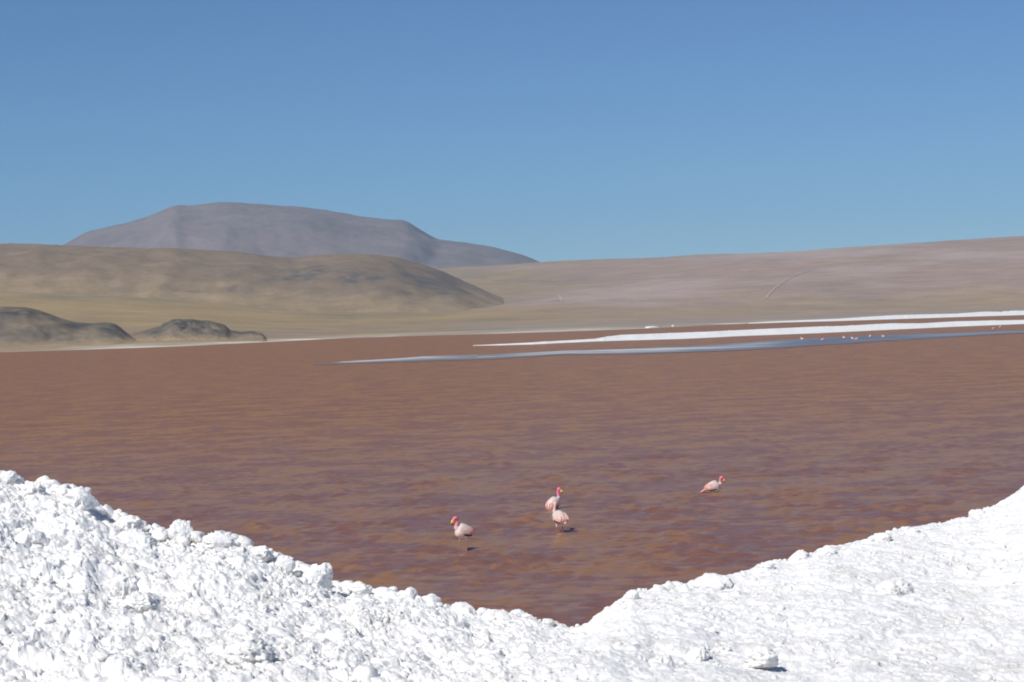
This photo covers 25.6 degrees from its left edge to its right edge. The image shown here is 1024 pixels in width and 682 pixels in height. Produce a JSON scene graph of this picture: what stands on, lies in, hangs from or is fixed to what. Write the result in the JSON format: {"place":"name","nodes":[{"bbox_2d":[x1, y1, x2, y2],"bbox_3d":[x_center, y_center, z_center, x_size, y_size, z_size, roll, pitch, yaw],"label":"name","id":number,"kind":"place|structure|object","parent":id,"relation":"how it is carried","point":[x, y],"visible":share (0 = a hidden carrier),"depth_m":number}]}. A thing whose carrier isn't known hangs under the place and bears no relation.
{"place":"outdoors","nodes":[
{"label":"outdoors","id":0,"kind":"place"},
{"bbox_2d":[0,307,136,349],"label":"hill","id":1,"kind":"structure","parent":0,"point":[25,328],"depth_m":999.22},
{"bbox_2d":[130,319,266,340],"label":"hill","id":2,"kind":"structure","parent":0,"point":[187,329],"depth_m":1041.65},
{"bbox_2d":[0,243,503,312],"bbox_3d":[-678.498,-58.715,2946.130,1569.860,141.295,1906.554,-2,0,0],"label":"hill","id":3,"kind":"structure","parent":0,"point":[363,283],"depth_m":2595.89},
{"bbox_2d":[64,202,538,268],"bbox_3d":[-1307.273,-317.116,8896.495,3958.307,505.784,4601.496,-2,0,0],"label":"mountain","id":4,"kind":"structure","parent":0,"point":[279,231],"depth_m":8236.04},
{"bbox_2d":[0,315,1023,627],"bbox_3d":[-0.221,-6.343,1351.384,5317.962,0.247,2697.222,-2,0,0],"label":"water","id":5,"kind":"structure","parent":0,"point":[374,475],"depth_m":92.50},
{"bbox_2d":[451,516,473,546],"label":"flamingo","id":6,"kind":"object","parent":5,"relation":"on","point":[463,530],"visible":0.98,"depth_m":50.53},
{"bbox_2d":[545,487,562,508],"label":"flamingo","id":7,"kind":"object","parent":5,"relation":"on","point":[549,503],"visible":0.79,"depth_m":61.00},
{"bbox_2d":[552,501,568,531],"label":"flamingo","id":8,"kind":"object","parent":5,"relation":"on","point":[560,517],"visible":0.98,"depth_m":54.14},
{"bbox_2d":[311,330,1023,364],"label":"water channel","id":9,"kind":"object","parent":5,"relation":"on","point":[786,343],"visible":0.98,"depth_m":351.55},
{"bbox_2d":[701,476,724,491],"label":"flamingo","id":10,"kind":"object","parent":5,"relation":"on","point":[713,486],"visible":0.91,"depth_m":64.58},
{"bbox_2d":[473,320,1023,345],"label":"salt bar","id":11,"kind":"object","parent":5,"relation":"in","point":[796,330],"visible":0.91,"depth_m":561.00},
{"bbox_2d":[0,481,1023,681],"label":"salt bank","id":12,"kind":"structure","parent":0,"point":[37,655],"depth_m":9.46},
{"bbox_2d":[0,470,17,484],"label":"salt lump","id":13,"kind":"object","parent":12,"relation":"on","point":[9,477],"visible":0.93,"depth_m":13.79},
{"bbox_2d":[14,528,49,548],"bbox_3d":[-2.387,1.004,11.153,0.212,0.161,0.184,-2,0,-12],"label":"salt lump","id":14,"kind":"object","parent":12,"relation":"on","point":[33,538],"visible":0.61,"depth_m":11.11},
{"bbox_2d":[19,481,47,494],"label":"salt lump","id":15,"kind":"object","parent":12,"relation":"on","point":[30,488],"visible":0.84,"depth_m":13.30},
{"bbox_2d":[62,487,99,510],"bbox_3d":[-2.486,0.915,12.880,0.181,0.168,0.190,-2,1,34],"label":"salt lump","id":16,"kind":"object","parent":12,"relation":"on","point":[76,497],"visible":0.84,"depth_m":12.83},
{"bbox_2d":[108,573,139,600],"bbox_3d":[-1.730,1.106,10.050,0.136,0.137,0.117,-2,1,-24],"label":"salt lump","id":17,"kind":"object","parent":12,"relation":"on","point":[122,585],"visible":0.86,"depth_m":10.01},
{"bbox_2d":[118,515,143,530],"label":"salt lump","id":18,"kind":"object","parent":12,"relation":"on","point":[129,521],"visible":0.82,"depth_m":12.56},
{"bbox_2d":[115,528,157,548],"bbox_3d":[-1.964,1.052,11.780,0.224,0.153,0.212,-2,0,-10],"label":"salt lump","id":19,"kind":"object","parent":12,"relation":"on","point":[136,538],"visible":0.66,"depth_m":11.73},
{"bbox_2d":[118,590,159,613],"bbox_3d":[-1.585,1.111,9.581,0.182,0.099,0.182,-2,0,-10],"label":"salt lump","id":20,"kind":"object","parent":12,"relation":"on","point":[136,601],"visible":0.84,"depth_m":9.53},
{"bbox_2d":[168,519,193,544],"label":"salt lump","id":21,"kind":"object","parent":12,"relation":"on","point":[178,528],"visible":0.79,"depth_m":12.37},
{"bbox_2d":[202,530,238,548],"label":"salt lump","id":22,"kind":"object","parent":12,"relation":"on","point":[217,539],"visible":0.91,"depth_m":11.97},
{"bbox_2d":[221,639,275,665],"bbox_3d":[-0.980,1.173,8.391,0.208,0.134,0.205,-2,0,-7],"label":"salt lump","id":23,"kind":"object","parent":12,"relation":"on","point":[245,653],"visible":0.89,"depth_m":8.33},
{"bbox_2d":[252,545,273,561],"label":"salt lump","id":24,"kind":"object","parent":12,"relation":"on","point":[264,553],"visible":0.91,"depth_m":11.84},
{"bbox_2d":[274,555,295,573],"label":"salt lump","id":25,"kind":"object","parent":12,"relation":"on","point":[282,563],"visible":0.82,"depth_m":11.66},
{"bbox_2d":[302,563,332,588],"bbox_3d":[-0.965,1.203,11.210,0.158,0.201,0.136,-2,0,-5],"label":"salt lump","id":26,"kind":"object","parent":12,"relation":"on","point":[321,574],"visible":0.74,"depth_m":11.18},
{"bbox_2d":[350,583,371,594],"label":"salt lump","id":27,"kind":"object","parent":12,"relation":"on","point":[361,588],"visible":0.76,"depth_m":11.33},
{"bbox_2d":[398,591,413,598],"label":"salt lump","id":28,"kind":"object","parent":12,"relation":"on","point":[404,594],"visible":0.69,"depth_m":11.25},
{"bbox_2d":[484,609,500,614],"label":"salt lump","id":29,"kind":"object","parent":12,"relation":"on","point":[490,611],"visible":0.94,"depth_m":10.84},
{"bbox_2d":[0,470,1023,681],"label":"salt rubble","id":30,"kind":"object","parent":12,"relation":"on","point":[160,533],"visible":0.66,"depth_m":10.29},
{"bbox_2d":[542,618,554,625],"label":"salt lump","id":31,"kind":"object","parent":12,"relation":"on","point":[551,622],"visible":0.81,"depth_m":10.68},
{"bbox_2d":[624,590,638,601],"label":"salt lump","id":32,"kind":"object","parent":12,"relation":"on","point":[629,595],"visible":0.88,"depth_m":10.69},
{"bbox_2d":[648,654,673,666],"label":"salt lump","id":33,"kind":"object","parent":12,"relation":"on","point":[667,659],"visible":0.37,"depth_m":8.21},
{"bbox_2d":[687,646,709,660],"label":"salt lump","id":34,"kind":"object","parent":12,"relation":"on","point":[699,653],"visible":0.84,"depth_m":8.49},
{"bbox_2d":[693,573,733,589],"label":"salt lump","id":35,"kind":"object","parent":12,"relation":"on","point":[714,580],"visible":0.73,"depth_m":11.04},
{"bbox_2d":[742,646,778,668],"bbox_3d":[0.927,1.181,8.396,0.136,0.096,0.140,-2,1,40],"label":"salt lump","id":36,"kind":"object","parent":12,"relation":"on","point":[762,657],"visible":1,"depth_m":8.36},
{"bbox_2d":[759,562,774,569],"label":"salt lump","id":37,"kind":"object","parent":12,"relation":"on","point":[767,565],"visible":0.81,"depth_m":11.55},
{"bbox_2d":[787,549,811,561],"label":"salt lump","id":38,"kind":"object","parent":12,"relation":"on","point":[799,555],"visible":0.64,"depth_m":11.84},
{"bbox_2d":[815,547,837,554],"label":"salt lump","id":39,"kind":"object","parent":12,"relation":"on","point":[830,550],"visible":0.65,"depth_m":11.91},
{"bbox_2d":[873,532,891,541],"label":"salt lump","id":40,"kind":"object","parent":12,"relation":"on","point":[884,537],"visible":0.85,"depth_m":12.64},
{"bbox_2d":[875,578,913,595],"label":"salt lump","id":41,"kind":"object","parent":12,"relation":"on","point":[894,586],"visible":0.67,"depth_m":10.28},
{"bbox_2d":[905,528,920,532],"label":"salt lump","id":42,"kind":"object","parent":12,"relation":"on","point":[916,530],"visible":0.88,"depth_m":13.01},
{"bbox_2d":[968,509,984,517],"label":"salt lump","id":43,"kind":"object","parent":12,"relation":"on","point":[976,512],"visible":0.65,"depth_m":13.89},
{"bbox_2d":[0,236,1023,351],"bbox_3d":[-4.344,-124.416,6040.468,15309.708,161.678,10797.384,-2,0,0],"label":"terrain","id":44,"kind":"structure","parent":0,"point":[964,276],"depth_m":2417.71},
{"bbox_2d":[0,0,1023,261],"label":"sky","id":45,"kind":"structure","parent":0,"point":[539,130]},
{"bbox_2d":[765,267,821,297],"bbox_3d":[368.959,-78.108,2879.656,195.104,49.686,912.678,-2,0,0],"label":"path","id":46,"kind":"structure","parent":0,"point":[782,282],"depth_m":2813.19},
{"bbox_2d":[748,310,1023,323],"bbox_3d":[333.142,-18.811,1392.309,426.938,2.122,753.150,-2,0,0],"label":"salt bar","id":47,"kind":"object","parent":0,"point":[1002,313],"visible":0.91,"depth_m":1147.72}
]}

